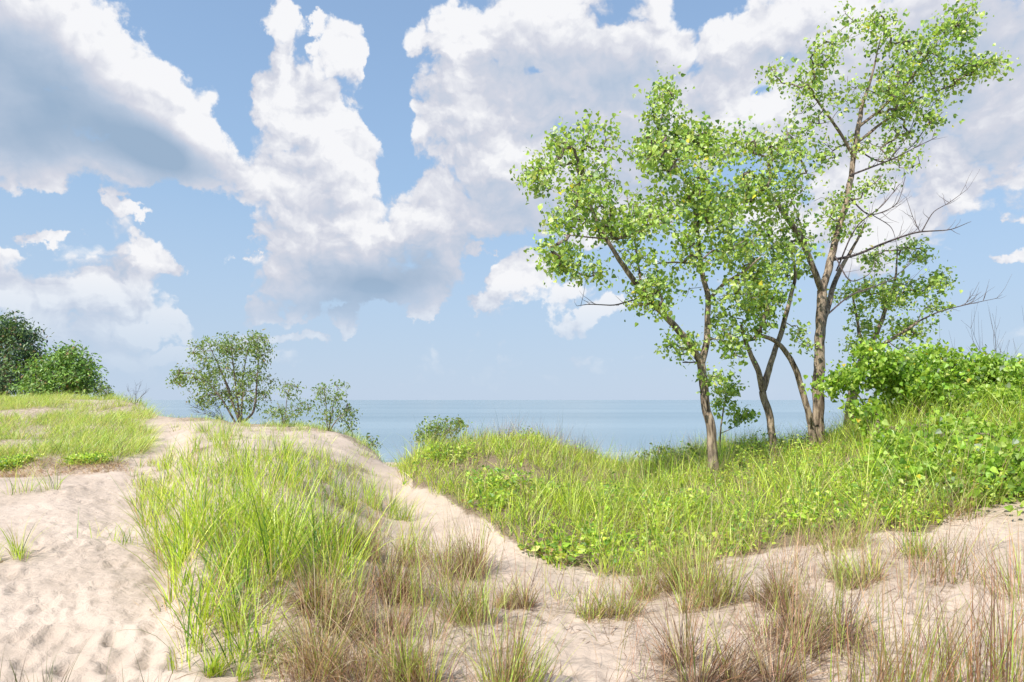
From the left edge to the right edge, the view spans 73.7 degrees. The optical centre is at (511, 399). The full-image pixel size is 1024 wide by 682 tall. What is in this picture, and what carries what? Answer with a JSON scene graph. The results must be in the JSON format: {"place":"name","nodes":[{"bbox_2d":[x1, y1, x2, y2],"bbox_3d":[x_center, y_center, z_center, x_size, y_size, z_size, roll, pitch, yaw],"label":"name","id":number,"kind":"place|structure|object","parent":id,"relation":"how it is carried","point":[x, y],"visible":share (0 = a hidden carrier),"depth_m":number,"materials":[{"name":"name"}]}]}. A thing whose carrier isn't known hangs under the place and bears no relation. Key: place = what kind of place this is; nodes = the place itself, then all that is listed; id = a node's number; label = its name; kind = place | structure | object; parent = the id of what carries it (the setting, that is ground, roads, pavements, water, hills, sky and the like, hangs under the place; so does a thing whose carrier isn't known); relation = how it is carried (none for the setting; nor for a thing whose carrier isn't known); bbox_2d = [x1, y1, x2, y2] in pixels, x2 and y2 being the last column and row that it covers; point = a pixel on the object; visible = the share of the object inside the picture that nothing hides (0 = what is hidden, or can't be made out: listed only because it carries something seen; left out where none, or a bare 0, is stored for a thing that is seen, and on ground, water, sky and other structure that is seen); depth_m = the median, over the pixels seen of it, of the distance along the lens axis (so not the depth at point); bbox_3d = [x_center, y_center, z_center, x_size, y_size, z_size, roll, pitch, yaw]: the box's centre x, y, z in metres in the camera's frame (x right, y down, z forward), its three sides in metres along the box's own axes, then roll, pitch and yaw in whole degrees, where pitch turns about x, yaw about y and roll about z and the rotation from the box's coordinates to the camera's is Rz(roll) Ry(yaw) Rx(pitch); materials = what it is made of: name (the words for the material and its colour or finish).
{"place":"outdoors","nodes":[
{"label":"outdoors","id":0,"kind":"place"},
{"bbox_2d":[0,389,170,463],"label":"slope grass","id":1,"kind":"structure","parent":0,"point":[98,440],"depth_m":18.45,"materials":[{"name":"green plant"}]},
{"bbox_2d":[158,413,402,472],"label":"crest grass","id":2,"kind":"structure","parent":0,"point":[295,424],"depth_m":18.78,"materials":[{"name":"green plant"}]},
{"bbox_2d":[130,400,871,462],"bbox_3d":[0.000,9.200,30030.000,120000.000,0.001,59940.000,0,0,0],"label":"lake water","id":3,"kind":"structure","parent":0,"point":[392,424],"depth_m":356.45,"materials":[{"name":"blue liquid"}]},
{"bbox_2d":[0,399,1023,681],"bbox_3d":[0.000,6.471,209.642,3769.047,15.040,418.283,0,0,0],"label":"ground","id":4,"kind":"structure","parent":0,"point":[68,591],"depth_m":5.82,"materials":[{"name":"beige sand"}]},
{"bbox_2d":[0,445,50,470],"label":"grass tuft","id":5,"kind":"object","parent":4,"relation":"on","point":[30,460],"visible":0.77,"depth_m":12.88,"materials":[{"name":"green plant"}]},
{"bbox_2d":[0,518,54,561],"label":"grass tuft","id":6,"kind":"object","parent":4,"relation":"on","point":[14,545],"visible":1,"depth_m":6.59,"materials":[{"name":"green plant"}]},
{"bbox_2d":[0,310,58,396],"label":"broadleaf tree","id":7,"kind":"object","parent":4,"relation":"on","point":[14,336],"visible":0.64,"depth_m":45.21,"materials":[{"name":"green plant"}]},
{"bbox_2d":[1,458,70,493],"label":"grass tuft","id":8,"kind":"object","parent":4,"relation":"on","point":[35,487],"visible":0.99,"depth_m":10.03,"materials":[{"name":"green plant"}]},
{"bbox_2d":[0,648,75,681],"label":"grass tuft","id":9,"kind":"object","parent":4,"relation":"on","point":[32,671],"visible":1,"depth_m":3.69,"materials":[{"name":"beige plant"}]},
{"bbox_2d":[2,638,89,681],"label":"grass tuft","id":10,"kind":"object","parent":4,"relation":"on","point":[46,668],"visible":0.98,"depth_m":3.80,"materials":[{"name":"plant"}]},
{"bbox_2d":[1,339,114,397],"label":"broadleaf tree","id":11,"kind":"object","parent":4,"relation":"on","point":[66,371],"visible":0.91,"depth_m":40.79,"materials":[{"name":"green plant"}]},
{"bbox_2d":[0,451,132,477],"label":"ledge growth","id":12,"kind":"object","parent":4,"relation":"on","point":[10,462],"visible":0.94,"depth_m":12.64,"materials":[{"name":"green plant"}]},
{"bbox_2d":[63,512,135,541],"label":"grass tuft","id":13,"kind":"object","parent":4,"relation":"on","point":[100,533],"visible":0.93,"depth_m":7.29,"materials":[{"name":"plant"}]},
{"bbox_2d":[88,378,113,397],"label":"shrub","id":14,"kind":"object","parent":4,"relation":"on","point":[101,389],"visible":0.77,"depth_m":35.89,"materials":[{"name":"green plant"}]},
{"bbox_2d":[107,520,144,545],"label":"grass tuft","id":15,"kind":"object","parent":4,"relation":"on","point":[128,537],"visible":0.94,"depth_m":7.21,"materials":[{"name":"plant"}]},
{"bbox_2d":[123,383,147,403],"bbox_3d":[-15.125,-0.315,27.337,1.342,1.034,0.636,0,0,20],"label":"dead brush","id":16,"kind":"object","parent":4,"relation":"on","point":[136,395],"visible":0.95,"depth_m":27.48,"materials":[{"name":"plant"}]},
{"bbox_2d":[118,646,205,681],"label":"grass tuft","id":17,"kind":"object","parent":4,"relation":"on","point":[159,671],"visible":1,"depth_m":3.75,"materials":[{"name":"plant"}]},
{"bbox_2d":[161,628,190,673],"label":"grass tuft","id":18,"kind":"object","parent":4,"relation":"on","point":[173,666],"visible":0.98,"depth_m":4.24,"materials":[{"name":"green plant"}]},
{"bbox_2d":[183,414,220,432],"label":"grass tuft","id":19,"kind":"object","parent":4,"relation":"on","point":[205,428],"visible":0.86,"depth_m":16.89,"materials":[{"name":"green plant"}]},
{"bbox_2d":[187,396,222,418],"bbox_3d":[-10.587,0.190,23.401,1.221,1.087,1.029,0,0,-34],"label":"dead brush","id":20,"kind":"object","parent":4,"relation":"on","point":[207,411],"visible":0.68,"depth_m":23.32,"materials":[{"name":"plant"}]},
{"bbox_2d":[183,639,255,681],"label":"grass tuft","id":21,"kind":"object","parent":4,"relation":"on","point":[214,670],"visible":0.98,"depth_m":4.17,"materials":[{"name":"green plant"}]},
{"bbox_2d":[165,328,278,422],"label":"bush","id":22,"kind":"object","parent":4,"relation":"on","point":[219,371],"visible":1,"depth_m":22.84,"materials":[{"name":"green plant"}]},
{"bbox_2d":[214,418,243,436],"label":"grass tuft","id":23,"kind":"object","parent":4,"relation":"on","point":[231,430],"visible":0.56,"depth_m":15.88,"materials":[{"name":"plant"}]},
{"bbox_2d":[246,648,286,678],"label":"grass tuft","id":24,"kind":"object","parent":4,"relation":"on","point":[265,665],"visible":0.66,"depth_m":4.18,"materials":[{"name":"plant"}]},
{"bbox_2d":[259,378,317,424],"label":"shrub","id":25,"kind":"object","parent":4,"relation":"on","point":[292,413],"visible":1,"depth_m":21.96,"materials":[{"name":"green plant"}]},
{"bbox_2d":[76,413,501,673],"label":"beach grass","id":26,"kind":"structure","parent":4,"relation":"on","point":[276,526],"depth_m":5.81,"materials":[{"name":"green plant"}]},
{"bbox_2d":[165,535,450,681],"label":"grass tuft","id":27,"kind":"object","parent":4,"relation":"on","point":[325,663],"visible":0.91,"depth_m":4.15,"materials":[{"name":"brown plant"}]},
{"bbox_2d":[268,527,362,620],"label":"grass tuft","id":28,"kind":"object","parent":4,"relation":"on","point":[315,595],"visible":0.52,"depth_m":4.95,"materials":[{"name":"plant"}]},
{"bbox_2d":[308,375,362,434],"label":"shrub","id":29,"kind":"object","parent":4,"relation":"on","point":[346,410],"visible":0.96,"depth_m":21.41,"materials":[{"name":"green plant"}]},
{"bbox_2d":[297,474,373,552],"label":"grass tuft","id":30,"kind":"object","parent":4,"relation":"on","point":[340,536],"visible":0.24,"depth_m":6.70,"materials":[{"name":"green plant"}]},
{"bbox_2d":[316,463,371,512],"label":"grass tuft","id":31,"kind":"object","parent":4,"relation":"on","point":[344,498],"visible":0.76,"depth_m":8.54,"materials":[{"name":"green plant"}]},
{"bbox_2d":[275,525,439,645],"bbox_3d":[-1.047,1.273,4.757,1.172,0.876,0.926,0,0,0],"label":"grass tuft","id":32,"kind":"object","parent":4,"relation":"on","point":[337,606],"visible":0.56,"depth_m":4.79,"materials":[{"name":"brown plant"}]},
{"bbox_2d":[362,433,381,451],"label":"shrub","id":33,"kind":"object","parent":4,"relation":"on","point":[372,442],"visible":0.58,"depth_m":20.53,"materials":[{"name":"green plant"}]},
{"bbox_2d":[353,467,391,509],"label":"grass tuft","id":34,"kind":"object","parent":4,"relation":"on","point":[373,500],"visible":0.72,"depth_m":9.57,"materials":[{"name":"green plant"}]},
{"bbox_2d":[331,490,433,566],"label":"grass tuft","id":35,"kind":"object","parent":4,"relation":"on","point":[371,542],"visible":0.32,"depth_m":6.73,"materials":[{"name":"green plant"}]},
{"bbox_2d":[355,506,442,610],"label":"grass tuft","id":36,"kind":"object","parent":4,"relation":"on","point":[405,591],"visible":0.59,"depth_m":5.64,"materials":[{"name":"brown plant"}]},
{"bbox_2d":[375,481,424,521],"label":"grass tuft","id":37,"kind":"object","parent":4,"relation":"on","point":[396,510],"visible":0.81,"depth_m":9.24,"materials":[{"name":"green plant"}]},
{"bbox_2d":[349,566,473,681],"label":"grass tuft","id":38,"kind":"object","parent":4,"relation":"on","point":[407,660],"visible":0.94,"depth_m":4.06,"materials":[{"name":"plant"}]},
{"bbox_2d":[388,491,476,567],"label":"grass tuft","id":39,"kind":"object","parent":4,"relation":"on","point":[413,551],"visible":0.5,"depth_m":7.11,"materials":[{"name":"green plant"}]},
{"bbox_2d":[409,414,472,447],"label":"shrub","id":40,"kind":"object","parent":4,"relation":"on","point":[437,426],"visible":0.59,"depth_m":15.32,"materials":[{"name":"green plant"}]},
{"bbox_2d":[395,521,521,627],"bbox_3d":[-0.342,1.295,5.247,1.003,0.848,0.899,0,0,-24],"label":"grass tuft","id":41,"kind":"object","parent":4,"relation":"on","point":[477,601],"visible":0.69,"depth_m":5.20,"materials":[{"name":"brown plant"}]},
{"bbox_2d":[425,475,533,580],"bbox_3d":[-0.409,1.297,6.851,1.239,1.120,1.154,0,0,-23],"label":"grass tuft","id":42,"kind":"object","parent":4,"relation":"on","point":[468,566],"visible":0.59,"depth_m":6.78,"materials":[{"name":"plant"}]},
{"bbox_2d":[443,551,586,681],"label":"grass tuft","id":43,"kind":"object","parent":4,"relation":"on","point":[514,673],"visible":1,"depth_m":3.86,"materials":[{"name":"plant"}]},
{"bbox_2d":[481,555,556,610],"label":"grass tuft","id":44,"kind":"object","parent":4,"relation":"on","point":[521,602],"visible":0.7,"depth_m":5.76,"materials":[{"name":"brown plant"}]},
{"bbox_2d":[545,573,598,601],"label":"grass tuft","id":45,"kind":"object","parent":4,"relation":"on","point":[565,591],"visible":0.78,"depth_m":5.99,"materials":[{"name":"green plant"}]},
{"bbox_2d":[554,544,665,623],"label":"grass tuft","id":46,"kind":"object","parent":4,"relation":"on","point":[593,608],"visible":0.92,"depth_m":5.38,"materials":[{"name":"green plant"}]},
{"bbox_2d":[211,463,1023,681],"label":"dry grass","id":47,"kind":"structure","parent":4,"relation":"on","point":[768,563],"depth_m":4.88,"materials":[{"name":"brown plant"}]},
{"bbox_2d":[602,536,697,601],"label":"grass tuft","id":48,"kind":"object","parent":4,"relation":"on","point":[643,581],"visible":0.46,"depth_m":6.06,"materials":[{"name":"green plant"}]},
{"bbox_2d":[509,61,793,479],"bbox_3d":[2.272,-2.030,10.689,4.614,7.019,2.406,0,0,-18],"label":"cottonwood tree","id":49,"kind":"object","parent":4,"relation":"on","point":[669,150],"visible":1,"depth_m":10.57,"materials":[{"name":"green plant"}]},
{"bbox_2d":[633,441,679,461],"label":"shrub","id":50,"kind":"object","parent":4,"relation":"on","point":[659,448],"visible":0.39,"depth_m":14.48,"materials":[{"name":"green plant"}]},
{"bbox_2d":[607,495,739,600],"bbox_3d":[1.382,1.219,5.938,1.296,1.082,1.224,0,0,29],"label":"grass tuft","id":51,"kind":"object","parent":4,"relation":"on","point":[681,562],"visible":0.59,"depth_m":5.93,"materials":[{"name":"green plant"}]},
{"bbox_2d":[643,501,764,612],"bbox_3d":[1.599,1.206,5.373,1.149,0.953,1.083,0,0,0],"label":"grass tuft","id":52,"kind":"object","parent":4,"relation":"on","point":[718,594],"visible":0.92,"depth_m":5.39,"materials":[{"name":"green plant"}]},
{"bbox_2d":[388,349,1023,578],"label":"dune grass","id":53,"kind":"structure","parent":4,"relation":"on","point":[633,465],"depth_m":9.31,"materials":[{"name":"green plant"}]},
{"bbox_2d":[393,378,1023,574],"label":"ground cover","id":54,"kind":"object","parent":4,"relation":"on","point":[563,548],"visible":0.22,"depth_m":8.34,"materials":[{"name":"green plant"}]},
{"bbox_2d":[709,370,760,453],"bbox_3d":[4.212,0.378,12.995,0.963,1.890,0.804,0,0,16],"label":"cottonwood sapling","id":55,"kind":"object","parent":4,"relation":"on","point":[733,391],"visible":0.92,"depth_m":12.93,"materials":[{"name":"green plant"}]},
{"bbox_2d":[598,535,890,681],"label":"grass tuft","id":56,"kind":"object","parent":4,"relation":"on","point":[710,674],"visible":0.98,"depth_m":4.05,"materials":[{"name":"brown plant"}]},
{"bbox_2d":[701,191,832,463],"bbox_3d":[4.364,-1.189,11.965,2.308,4.905,1.778,0,0,0],"label":"cottonwood tree","id":57,"kind":"object","parent":4,"relation":"on","point":[768,267],"visible":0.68,"depth_m":11.80,"materials":[{"name":"green plant"}]},
{"bbox_2d":[733,526,822,613],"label":"grass tuft","id":58,"kind":"object","parent":4,"relation":"on","point":[767,588],"visible":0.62,"depth_m":5.21,"materials":[{"name":"plant"}]},
{"bbox_2d":[719,511,914,674],"bbox_3d":[2.069,1.222,4.496,1.314,0.972,1.298,0,0,0],"label":"grass tuft","id":59,"kind":"object","parent":4,"relation":"on","point":[807,624],"visible":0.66,"depth_m":4.57,"materials":[{"name":"brown plant"}]},
{"bbox_2d":[783,488,899,556],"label":"grass tuft","id":60,"kind":"object","parent":4,"relation":"on","point":[843,539],"visible":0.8,"depth_m":6.59,"materials":[{"name":"green plant"}]},
{"bbox_2d":[800,509,914,590],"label":"grass tuft","id":61,"kind":"object","parent":4,"relation":"on","point":[862,569],"visible":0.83,"depth_m":5.55,"materials":[{"name":"green plant"}]},
{"bbox_2d":[724,0,1021,447],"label":"cottonwood tree","id":62,"kind":"object","parent":4,"relation":"on","point":[894,92],"visible":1,"depth_m":12.28,"materials":[{"name":"green plant"}]},
{"bbox_2d":[771,524,998,681],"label":"grass tuft","id":63,"kind":"object","parent":4,"relation":"on","point":[880,667],"visible":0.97,"depth_m":3.72,"materials":[{"name":"plant"}]},
{"bbox_2d":[801,329,1023,515],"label":"vine thicket","id":64,"kind":"object","parent":4,"relation":"on","point":[894,372],"visible":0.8,"depth_m":10.84,"materials":[{"name":"green plant"}]},
{"bbox_2d":[827,234,1002,427],"bbox_3d":[8.266,-1.233,14.070,3.530,4.319,1.599,0,0,0],"label":"cottonwood tree","id":65,"kind":"object","parent":4,"relation":"on","point":[888,301],"visible":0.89,"depth_m":13.91,"materials":[{"name":"green plant"}]},
{"bbox_2d":[882,513,959,561],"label":"grass tuft","id":66,"kind":"object","parent":4,"relation":"on","point":[919,546],"visible":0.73,"depth_m":6.06,"materials":[{"name":"plant"}]},
{"bbox_2d":[830,532,1019,681],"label":"grass tuft","id":67,"kind":"object","parent":4,"relation":"on","point":[930,668],"visible":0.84,"depth_m":3.70,"materials":[{"name":"brown plant"}]},
{"bbox_2d":[873,426,1018,522],"bbox_3d":[4.610,0.795,7.321,1.467,1.070,1.604,0,0,43],"label":"grass tuft","id":68,"kind":"object","parent":4,"relation":"on","point":[968,505],"visible":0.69,"depth_m":7.19,"materials":[{"name":"green plant"}]},
{"bbox_2d":[884,491,1012,585],"bbox_3d":[3.554,1.123,5.600,0.920,0.710,0.889,0,0,32],"label":"grass tuft","id":69,"kind":"object","parent":4,"relation":"on","point":[941,567],"visible":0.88,"depth_m":5.54,"materials":[{"name":"plant"}]},
{"bbox_2d":[906,532,1023,681],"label":"grass tuft","id":70,"kind":"object","parent":4,"relation":"on","point":[978,671],"visible":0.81,"depth_m":3.79,"materials":[{"name":"brown plant"}]},
{"bbox_2d":[932,509,1023,602],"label":"grass tuft","id":71,"kind":"object","parent":4,"relation":"on","point":[1009,590],"visible":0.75,"depth_m":5.24,"materials":[{"name":"brown plant"}]},
{"bbox_2d":[934,299,1023,361],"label":"dead brush","id":72,"kind":"object","parent":4,"relation":"on","point":[982,343],"visible":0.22,"depth_m":12.89,"materials":[{"name":"brown wood"}]},
{"bbox_2d":[949,521,1023,681],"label":"grass tuft","id":73,"kind":"object","parent":4,"relation":"on","point":[1000,644],"visible":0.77,"depth_m":3.95,"materials":[{"name":"brown plant"}]},
{"bbox_2d":[0,0,1023,399],"label":"sky","id":74,"kind":"structure","parent":0,"point":[331,178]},
{"bbox_2d":[132,482,1023,681],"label":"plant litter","id":75,"kind":"object","parent":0,"point":[982,670],"visible":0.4,"depth_m":4.94,"materials":[{"name":"brown plant"}]}
]}

